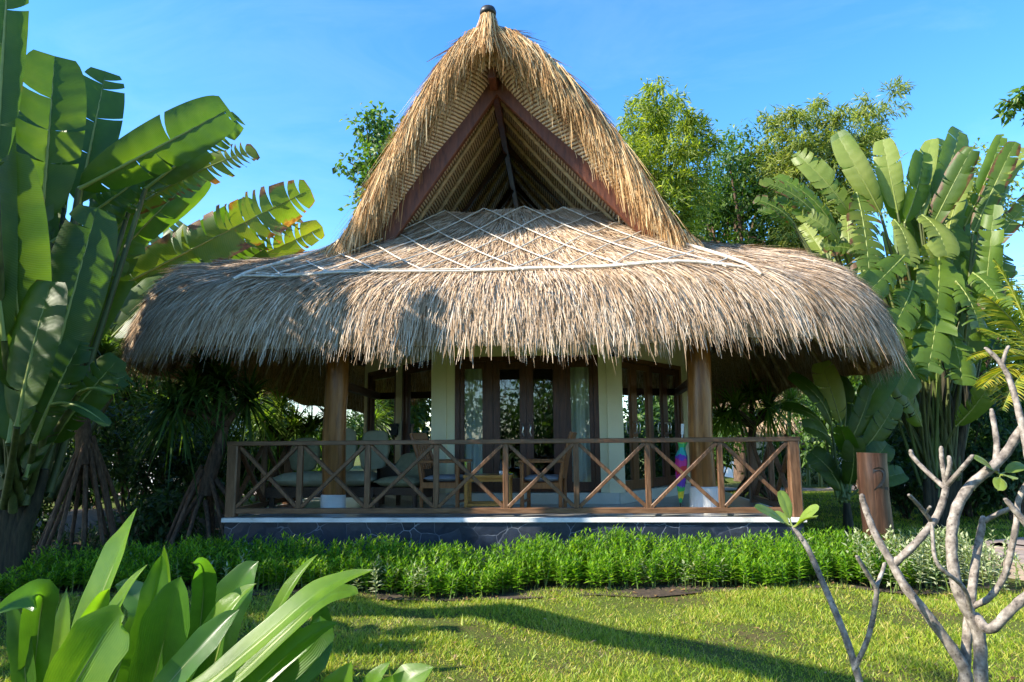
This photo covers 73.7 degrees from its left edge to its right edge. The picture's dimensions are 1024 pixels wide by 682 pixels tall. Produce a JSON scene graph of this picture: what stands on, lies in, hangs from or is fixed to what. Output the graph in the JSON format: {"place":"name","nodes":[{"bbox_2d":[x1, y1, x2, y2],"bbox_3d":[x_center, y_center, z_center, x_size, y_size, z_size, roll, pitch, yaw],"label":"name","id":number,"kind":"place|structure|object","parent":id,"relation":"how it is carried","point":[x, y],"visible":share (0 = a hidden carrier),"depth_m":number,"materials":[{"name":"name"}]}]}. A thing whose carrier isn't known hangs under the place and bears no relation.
{"place":"outdoors","nodes":[
{"label":"outdoors","id":0,"kind":"place"},
{"bbox_2d":[135,378,238,483],"bbox_3d":[-8.742,2.225,17.854,2.837,3.860,2.963,4,-9,-27],"label":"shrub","id":1,"kind":"object","parent":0,"point":[164,402],"visible":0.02,"depth_m":17.04,"materials":[{"name":"green plant"}]},
{"bbox_2d":[112,370,265,488],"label":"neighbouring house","id":2,"kind":"structure","parent":0,"point":[155,458],"depth_m":22.93,"materials":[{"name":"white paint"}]},
{"bbox_2d":[118,485,904,494],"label":"garden path","id":3,"kind":"structure","parent":0,"point":[804,489],"depth_m":19.54,"materials":[{"name":"grey stone"}]},
{"bbox_2d":[0,449,1023,681],"bbox_3d":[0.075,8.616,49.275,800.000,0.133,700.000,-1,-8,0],"label":"ground","id":4,"kind":"structure","parent":0,"point":[470,630],"depth_m":5.32,"materials":[{"name":"green plant"}]},
{"bbox_2d":[32,320,158,563],"bbox_3d":[-5.849,1.234,9.077,2.096,3.332,1.904,-1,-8,0],"label":"screw pine","id":5,"kind":"object","parent":4,"relation":"on","point":[87,459],"visible":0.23,"depth_m":9.04,"materials":[{"name":"brown plant"}]},
{"bbox_2d":[66,391,157,508],"bbox_3d":[-9.771,2.255,15.907,3.053,3.302,2.624,3,-9,-22],"label":"shrub","id":6,"kind":"object","parent":4,"relation":"on","point":[116,490],"visible":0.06,"depth_m":15.54,"materials":[{"name":"green plant"}]},
{"bbox_2d":[31,509,224,569],"bbox_3d":[-7.923,3.169,11.223,8.100,0.124,7.900,-1,-8,0],"label":"soil bed","id":7,"kind":"object","parent":4,"relation":"on","point":[92,516],"visible":0.06,"depth_m":12.24,"materials":[{"name":"brown soil"}]},
{"bbox_2d":[32,431,140,544],"bbox_3d":[-6.987,2.046,10.507,2.337,2.139,1.378,6,-10,-37],"label":"shrub","id":8,"kind":"object","parent":7,"relation":"on","point":[46,506],"visible":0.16,"depth_m":10.41,"materials":[{"name":"green plant"}]},
{"bbox_2d":[31,521,221,566],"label":"ground cover","id":9,"kind":"object","parent":7,"relation":"on","point":[91,542],"visible":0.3,"depth_m":9.42,"materials":[{"name":"green plant"}]},
{"bbox_2d":[71,395,197,522],"bbox_3d":[-6.430,2.112,11.835,1.954,2.434,2.090,-2,-8,12],"label":"shrub","id":10,"kind":"object","parent":7,"relation":"on","point":[136,480],"visible":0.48,"depth_m":11.65,"materials":[{"name":"green plant"}]},
{"bbox_2d":[94,477,205,545],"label":"shrub","id":11,"kind":"object","parent":7,"relation":"on","point":[160,513],"visible":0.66,"depth_m":9.58,"materials":[{"name":"green plant"}]},
{"bbox_2d":[123,417,243,519],"bbox_3d":[-6.038,2.383,12.873,2.183,2.168,2.764,-1,-8,0],"label":"shrub","id":12,"kind":"object","parent":7,"relation":"on","point":[178,461],"visible":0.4,"depth_m":12.34,"materials":[{"name":"green plant"}]},
{"bbox_2d":[182,416,283,513],"bbox_3d":[-5.899,2.506,14.238,2.578,2.236,2.212,-8,-11,44],"label":"shrub","id":13,"kind":"object","parent":7,"relation":"on","point":[242,474],"visible":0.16,"depth_m":14.01,"materials":[{"name":"green plant"}]},
{"bbox_2d":[69,370,247,485],"bbox_3d":[-8.800,1.224,16.661,4.600,5.490,6.166,-1,-8,0],"label":"broadleaf tree","id":14,"kind":"object","parent":4,"relation":"on","point":[124,392],"visible":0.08,"depth_m":15.39,"materials":[{"name":"green plant"}]},
{"bbox_2d":[0,509,373,681],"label":"lily plant","id":15,"kind":"object","parent":4,"relation":"on","point":[100,642],"visible":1,"depth_m":3.70,"materials":[{"name":"green plant"}]},
{"bbox_2d":[102,346,311,549],"bbox_3d":[-4.149,1.444,9.489,2.598,3.013,2.304,-1,-8,0],"label":"screw pine","id":16,"kind":"object","parent":4,"relation":"on","point":[222,414],"visible":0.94,"depth_m":9.40,"materials":[{"name":"green plant"}]},
{"bbox_2d":[254,390,294,433],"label":"broadleaf tree","id":17,"kind":"object","parent":4,"relation":"on","point":[271,400],"visible":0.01,"depth_m":36.78,"materials":[{"name":"green plant"}]},
{"bbox_2d":[246,398,321,500],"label":"shrub","id":18,"kind":"object","parent":4,"relation":"on","point":[256,497],"visible":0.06,"depth_m":17.55,"materials":[{"name":"green plant"}]},
{"bbox_2d":[229,386,363,507],"bbox_3d":[-4.673,2.202,14.476,3.528,2.952,2.485,1,-8,-13],"label":"screw pine","id":19,"kind":"object","parent":4,"relation":"on","point":[304,429],"visible":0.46,"depth_m":14.26,"materials":[{"name":"green plant"}]},
{"bbox_2d":[284,410,363,470],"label":"shrub","id":20,"kind":"object","parent":4,"relation":"on","point":[359,430],"visible":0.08,"depth_m":20.28,"materials":[{"name":"green plant"}]},
{"bbox_2d":[332,100,403,212],"bbox_3d":[-4.068,-1.727,22.630,3.715,12.951,3.759,6,-11,-39],"label":"broadleaf tree","id":21,"kind":"object","parent":4,"relation":"on","point":[375,140],"visible":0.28,"depth_m":22.60,"materials":[{"name":"green plant"}]},
{"bbox_2d":[323,661,433,681],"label":"lily plant","id":22,"kind":"object","parent":4,"relation":"on","point":[413,672],"visible":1,"depth_m":3.61,"materials":[{"name":"green plant"}]},
{"bbox_2d":[0,569,1022,601],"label":"soil bed","id":23,"kind":"object","parent":4,"relation":"on","point":[660,589],"visible":0.27,"depth_m":6.82,"materials":[{"name":"brown soil"}]},
{"bbox_2d":[0,0,324,583],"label":"traveller palm","id":24,"kind":"object","parent":23,"relation":"on","point":[72,290],"visible":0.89,"depth_m":7.55,"materials":[{"name":"green plant"}]},
{"bbox_2d":[128,551,202,575],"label":"variegated plant","id":25,"kind":"object","parent":23,"relation":"on","point":[136,560],"visible":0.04,"depth_m":7.20,"materials":[{"name":"green plant"}]},
{"bbox_2d":[171,549,259,580],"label":"variegated plant","id":26,"kind":"object","parent":23,"relation":"on","point":[226,563],"visible":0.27,"depth_m":6.95,"materials":[{"name":"green plant"}]},
{"bbox_2d":[352,552,452,597],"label":"variegated plant","id":27,"kind":"object","parent":23,"relation":"on","point":[375,577],"visible":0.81,"depth_m":6.73,"materials":[{"name":"green plant"}]},
{"bbox_2d":[0,524,947,599],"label":"hedge","id":28,"kind":"object","parent":23,"relation":"on","point":[532,561],"visible":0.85,"depth_m":7.02,"materials":[{"name":"green plant"}]},
{"bbox_2d":[640,550,727,591],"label":"shrub","id":29,"kind":"object","parent":23,"relation":"on","point":[683,565],"visible":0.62,"depth_m":6.92,"materials":[{"name":"green plant"}]},
{"bbox_2d":[856,452,895,576],"bbox_3d":[4.031,1.928,7.545,0.330,1.378,0.320,-1,-8,0],"label":"number post","id":30,"kind":"object","parent":23,"relation":"on","point":[873,478],"visible":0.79,"depth_m":7.47,"materials":[{"name":"brown wood"}]},
{"bbox_2d":[806,525,1023,599],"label":"variegated plant","id":31,"kind":"object","parent":23,"relation":"on","point":[990,569],"visible":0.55,"depth_m":6.80,"materials":[{"name":"green plant"}]},
{"bbox_2d":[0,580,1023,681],"bbox_3d":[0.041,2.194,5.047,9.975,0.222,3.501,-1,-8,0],"label":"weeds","id":32,"kind":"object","parent":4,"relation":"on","point":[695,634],"visible":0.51,"depth_m":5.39,"materials":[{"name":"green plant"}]},
{"bbox_2d":[117,5,914,564],"bbox_3d":[0.126,-0.428,12.375,11.760,7.575,9.043,-1,-8,4],"label":"thatched bungalow","id":33,"kind":"object","parent":4,"relation":"on","point":[513,265],"visible":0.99,"depth_m":9.25,"materials":[{"name":"beige plant"}]},
{"bbox_2d":[265,471,384,507],"bbox_3d":[-2.693,2.171,10.033,1.560,0.506,0.900,-1,-8,4],"label":"daybed","id":34,"kind":"object","parent":33,"relation":"on","point":[312,482],"visible":0.47,"depth_m":9.66,"materials":[{"name":"fabric"}]},
{"bbox_2d":[289,438,320,470],"bbox_3d":[-3.173,1.735,10.459,0.460,0.504,0.193,-1,-8,4],"label":"back cushion","id":35,"kind":"object","parent":34,"relation":"on","point":[310,463],"visible":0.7,"depth_m":10.38,"materials":[{"name":"green fabric"}]},
{"bbox_2d":[346,428,357,470],"bbox_3d":[-2.595,1.657,10.441,0.460,0.645,0.214,-1,-8,4],"label":"back cushion","id":36,"kind":"object","parent":34,"relation":"on","point":[351,450],"visible":0.27,"depth_m":10.38,"materials":[{"name":"green fabric"}]},
{"bbox_2d":[359,430,389,470],"bbox_3d":[-2.096,1.667,10.400,0.460,0.605,0.208,-1,-8,4],"label":"back cushion","id":37,"kind":"object","parent":34,"relation":"on","point":[377,461],"visible":0.62,"depth_m":10.32,"materials":[{"name":"green fabric"}]},
{"bbox_2d":[367,367,395,462],"bbox_3d":[-2.284,1.390,12.169,0.105,1.760,1.260,5,-10,-35],"label":"window frame","id":38,"kind":"structure","parent":33,"relation":"in","point":[392,369],"depth_m":12.58,"materials":[{"name":"brown wood"}]},
{"bbox_2d":[369,371,395,465],"bbox_3d":[-2.280,1.417,12.168,0.065,1.685,1.140,5,-10,-35],"label":"window","id":39,"kind":"structure","parent":33,"relation":"in","point":[382,411],"depth_m":12.20,"materials":[{"name":"clear glass"}]},
{"bbox_2d":[373,452,439,507],"bbox_3d":[-1.503,1.992,9.792,0.856,0.771,0.745,-4,-9,22],"label":"armchair","id":40,"kind":"object","parent":33,"relation":"on","point":[387,475],"visible":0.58,"depth_m":9.56,"materials":[{"name":"fabric"}]},
{"bbox_2d":[401,359,431,454],"bbox_3d":[-1.460,1.214,11.001,0.105,1.760,1.220,5,-10,-35],"label":"window frame","id":41,"kind":"structure","parent":33,"relation":"in","point":[416,364],"depth_m":11.42,"materials":[{"name":"brown wood"}]},
{"bbox_2d":[404,364,430,453],"bbox_3d":[-1.456,1.242,11.000,0.065,1.685,1.100,5,-10,-35],"label":"window","id":42,"kind":"structure","parent":33,"relation":"in","point":[417,379],"depth_m":11.16,"materials":[{"name":"clear glass"}]},
{"bbox_2d":[409,433,471,507],"bbox_3d":[-0.995,1.815,9.565,0.736,1.049,0.640,-2,-8,12],"label":"wooden armchair","id":43,"kind":"object","parent":33,"relation":"on","point":[450,481],"visible":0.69,"depth_m":9.31,"materials":[{"name":"orange wood"}]},
{"bbox_2d":[463,473,513,507],"bbox_3d":[-0.311,2.033,9.142,0.640,0.485,0.440,-1,-8,4],"label":"side table","id":44,"kind":"object","parent":33,"relation":"on","point":[468,502],"visible":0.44,"depth_m":8.98,"materials":[{"name":"brown wood"}]},
{"bbox_2d":[499,460,502,473],"bbox_3d":[-0.146,1.692,9.159,0.060,0.190,0.058,-1,-8,4],"label":"bottle","id":45,"kind":"object","parent":44,"relation":"on","point":[501,468],"visible":0.94,"depth_m":9.13,"materials":[{"name":"clear glass"}]},
{"bbox_2d":[493,361,526,491],"bbox_3d":[-0.034,1.282,10.315,0.506,1.955,0.136,-1,-8,4],"label":"door","id":46,"kind":"structure","parent":33,"relation":"in","point":[517,365],"depth_m":10.35,"materials":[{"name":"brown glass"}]},
{"bbox_2d":[526,361,560,491],"bbox_3d":[0.475,1.273,10.280,0.506,1.955,0.136,-1,-8,4],"label":"door","id":47,"kind":"structure","parent":33,"relation":"in","point":[530,364],"depth_m":10.32,"materials":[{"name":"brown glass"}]},
{"bbox_2d":[518,431,576,506],"bbox_3d":[0.505,1.766,9.318,0.736,1.049,0.640,-2,-8,10],"label":"wooden armchair","id":48,"kind":"object","parent":33,"relation":"on","point":[559,481],"visible":0.82,"depth_m":9.06,"materials":[{"name":"orange wood"}]},
{"bbox_2d":[622,362,637,489],"bbox_3d":[1.764,1.294,10.505,0.136,1.955,0.534,-7,-11,39],"label":"folding door leaf","id":49,"kind":"structure","parent":33,"relation":"in","point":[629,421],"depth_m":10.62,"materials":[{"name":"brown glass"}]},
{"bbox_2d":[633,363,652,488],"bbox_3d":[2.103,1.351,10.919,0.136,1.955,0.534,-7,-11,39],"label":"folding door leaf","id":50,"kind":"structure","parent":33,"relation":"in","point":[642,408],"depth_m":10.98,"materials":[{"name":"brown glass"}]},
{"bbox_2d":[649,366,668,486],"bbox_3d":[2.442,1.407,11.332,0.136,1.955,0.534,-7,-11,39],"label":"folding door leaf","id":51,"kind":"structure","parent":33,"relation":"in","point":[656,375],"depth_m":11.38,"materials":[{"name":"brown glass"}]},
{"bbox_2d":[664,368,680,484],"bbox_3d":[2.780,1.464,11.746,0.136,1.955,0.533,-7,-11,39],"label":"folding door leaf","id":52,"kind":"structure","parent":33,"relation":"in","point":[670,376],"depth_m":11.80,"materials":[{"name":"brown wood"}]},
{"bbox_2d":[675,424,687,506],"bbox_3d":[2.184,1.637,8.803,0.161,1.130,0.157,3,-8,5],"label":"umbrella","id":53,"kind":"object","parent":33,"relation":"on","point":[681,460],"visible":0.77,"depth_m":8.75,"materials":[{"name":"fabric"}]},
{"bbox_2d":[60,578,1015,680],"bbox_3d":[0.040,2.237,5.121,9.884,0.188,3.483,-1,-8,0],"label":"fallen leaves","id":54,"kind":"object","parent":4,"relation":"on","point":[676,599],"visible":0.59,"depth_m":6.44,"materials":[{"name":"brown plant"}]},
{"bbox_2d":[615,74,732,407],"bbox_3d":[4.329,-2.136,20.464,4.406,12.994,4.761,-6,-10,34],"label":"bamboo clump","id":55,"kind":"object","parent":4,"relation":"on","point":[649,143],"visible":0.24,"depth_m":20.15,"materials":[{"name":"plant"}]},
{"bbox_2d":[712,402,748,484],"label":"shrub","id":56,"kind":"object","parent":4,"relation":"on","point":[726,458],"visible":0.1,"depth_m":18.25,"materials":[{"name":"green plant"}]},
{"bbox_2d":[670,114,826,481],"bbox_3d":[8.282,-1.665,24.891,6.618,13.284,6.694,-1,-8,0],"label":"broadleaf tree","id":57,"kind":"object","parent":4,"relation":"on","point":[732,218],"visible":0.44,"depth_m":24.17,"materials":[{"name":"green plant"}]},
{"bbox_2d":[712,368,823,506],"bbox_3d":[5.186,2.057,14.401,3.765,3.050,2.583,-1,-8,0],"label":"screw pine","id":58,"kind":"object","parent":4,"relation":"on","point":[751,421],"visible":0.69,"depth_m":14.25,"materials":[{"name":"green plant"}]},
{"bbox_2d":[741,442,808,496],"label":"shrub","id":59,"kind":"object","parent":4,"relation":"on","point":[783,451],"visible":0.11,"depth_m":16.56,"materials":[{"name":"green plant"}]},
{"bbox_2d":[712,391,841,477],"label":"neighbouring house","id":60,"kind":"structure","parent":4,"relation":"on","point":[729,473],"depth_m":24.60,"materials":[{"name":"brown paint"}]},
{"bbox_2d":[784,433,804,465],"bbox_3d":[10.277,3.946,24.672,0.800,1.950,0.050,-1,-8,0],"label":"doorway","id":61,"kind":"structure","parent":60,"relation":"in","point":[785,435],"depth_m":24.68,"materials":[{"name":"green plant"}]},
{"bbox_2d":[786,467,812,483],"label":"border plant","id":62,"kind":"object","parent":4,"relation":"on","point":[803,474],"visible":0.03,"depth_m":22.09,"materials":[{"name":"green plant"}]},
{"bbox_2d":[754,490,886,681],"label":"frangipani","id":63,"kind":"object","parent":4,"relation":"on","point":[785,503],"visible":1,"depth_m":3.64,"materials":[{"name":"grey plant"}]},
{"bbox_2d":[802,466,841,483],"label":"border plant","id":64,"kind":"object","parent":4,"relation":"on","point":[816,476],"visible":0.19,"depth_m":22.10,"materials":[{"name":"green plant"}]},
{"bbox_2d":[786,375,858,491],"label":"shrub","id":65,"kind":"object","parent":4,"relation":"on","point":[822,444],"visible":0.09,"depth_m":18.87,"materials":[{"name":"green plant"}]},
{"bbox_2d":[736,76,915,486],"bbox_3d":[11.050,-2.632,22.809,6.985,14.528,5.260,-1,-8,0],"label":"broadleaf tree","id":66,"kind":"object","parent":4,"relation":"on","point":[874,132],"visible":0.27,"depth_m":22.63,"materials":[{"name":"green plant"}]},
{"bbox_2d":[780,360,908,534],"bbox_3d":[5.097,1.596,10.430,1.809,2.727,0.842,3,-9,-21],"label":"banana plant","id":67,"kind":"object","parent":4,"relation":"on","point":[856,416],"visible":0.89,"depth_m":10.45,"materials":[{"name":"green plant"}]},
{"bbox_2d":[822,395,917,488],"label":"shrub","id":68,"kind":"object","parent":4,"relation":"on","point":[896,457],"visible":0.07,"depth_m":13.88,"materials":[{"name":"green plant"}]},
{"bbox_2d":[728,490,1023,583],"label":"grass","id":69,"kind":"structure","parent":4,"relation":"on","point":[856,520],"depth_m":11.87,"materials":[{"name":"green plant"}]},
{"bbox_2d":[753,126,1023,527],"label":"traveller palm","id":70,"kind":"object","parent":4,"relation":"on","point":[937,219],"visible":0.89,"depth_m":11.67,"materials":[{"name":"green plant"}]},
{"bbox_2d":[854,423,922,519],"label":"shrub","id":71,"kind":"object","parent":4,"relation":"on","point":[900,497],"visible":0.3,"depth_m":12.28,"materials":[{"name":"green plant"}]},
{"bbox_2d":[847,290,1023,449],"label":"broadleaf tree","id":72,"kind":"object","parent":4,"relation":"on","point":[993,344],"visible":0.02,"depth_m":14.09,"materials":[{"name":"green plant"}]},
{"bbox_2d":[859,345,1023,681],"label":"frangipani","id":73,"kind":"object","parent":4,"relation":"on","point":[976,628],"visible":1,"depth_m":3.63,"materials":[{"name":"grey plant"}]},
{"bbox_2d":[873,137,1023,256],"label":"broadleaf tree","id":74,"kind":"object","parent":4,"relation":"on","point":[976,173],"visible":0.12,"depth_m":26.45,"materials":[{"name":"green plant"}]},
{"bbox_2d":[893,396,1023,516],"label":"shrub","id":75,"kind":"object","parent":4,"relation":"on","point":[982,450],"visible":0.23,"depth_m":12.53,"materials":[{"name":"green plant"}]},
{"bbox_2d":[962,381,1023,520],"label":"shrub","id":76,"kind":"object","parent":4,"relation":"on","point":[1015,455],"visible":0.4,"depth_m":12.27,"materials":[{"name":"green plant"}]},
{"bbox_2d":[965,258,1023,411],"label":"palm tree","id":77,"kind":"object","parent":4,"relation":"on","point":[993,305],"visible":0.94,"depth_m":9.96,"materials":[{"name":"green plant"}]},
{"bbox_2d":[984,270,1023,367],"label":"broadleaf tree","id":78,"kind":"object","parent":4,"relation":"on","point":[1018,313],"visible":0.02,"depth_m":34.28,"materials":[{"name":"green plant"}]},
{"bbox_2d":[987,278,1023,367],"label":"broadleaf tree","id":79,"kind":"object","parent":4,"relation":"on","point":[1020,286],"visible":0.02,"depth_m":35.59,"materials":[{"name":"green plant"}]},
{"bbox_2d":[991,85,1023,127],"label":"broadleaf tree","id":80,"kind":"object","parent":4,"relation":"on","point":[1016,104],"visible":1,"depth_m":9.59,"materials":[{"name":"green plant"}]},
{"bbox_2d":[7,0,1023,424],"label":"sky","id":81,"kind":"structure","parent":0,"point":[290,70],"materials":[{"name":"blue"}]},
{"bbox_2d":[969,343,1023,498],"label":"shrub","id":82,"kind":"object","parent":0,"point":[1021,361],"visible":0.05,"depth_m":15.30,"materials":[{"name":"green plant"}]},
{"bbox_2d":[972,537,1023,579],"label":"garden path","id":83,"kind":"structure","parent":0,"point":[1019,544],"depth_m":7.82,"materials":[{"name":"beige stone"}]}
]}

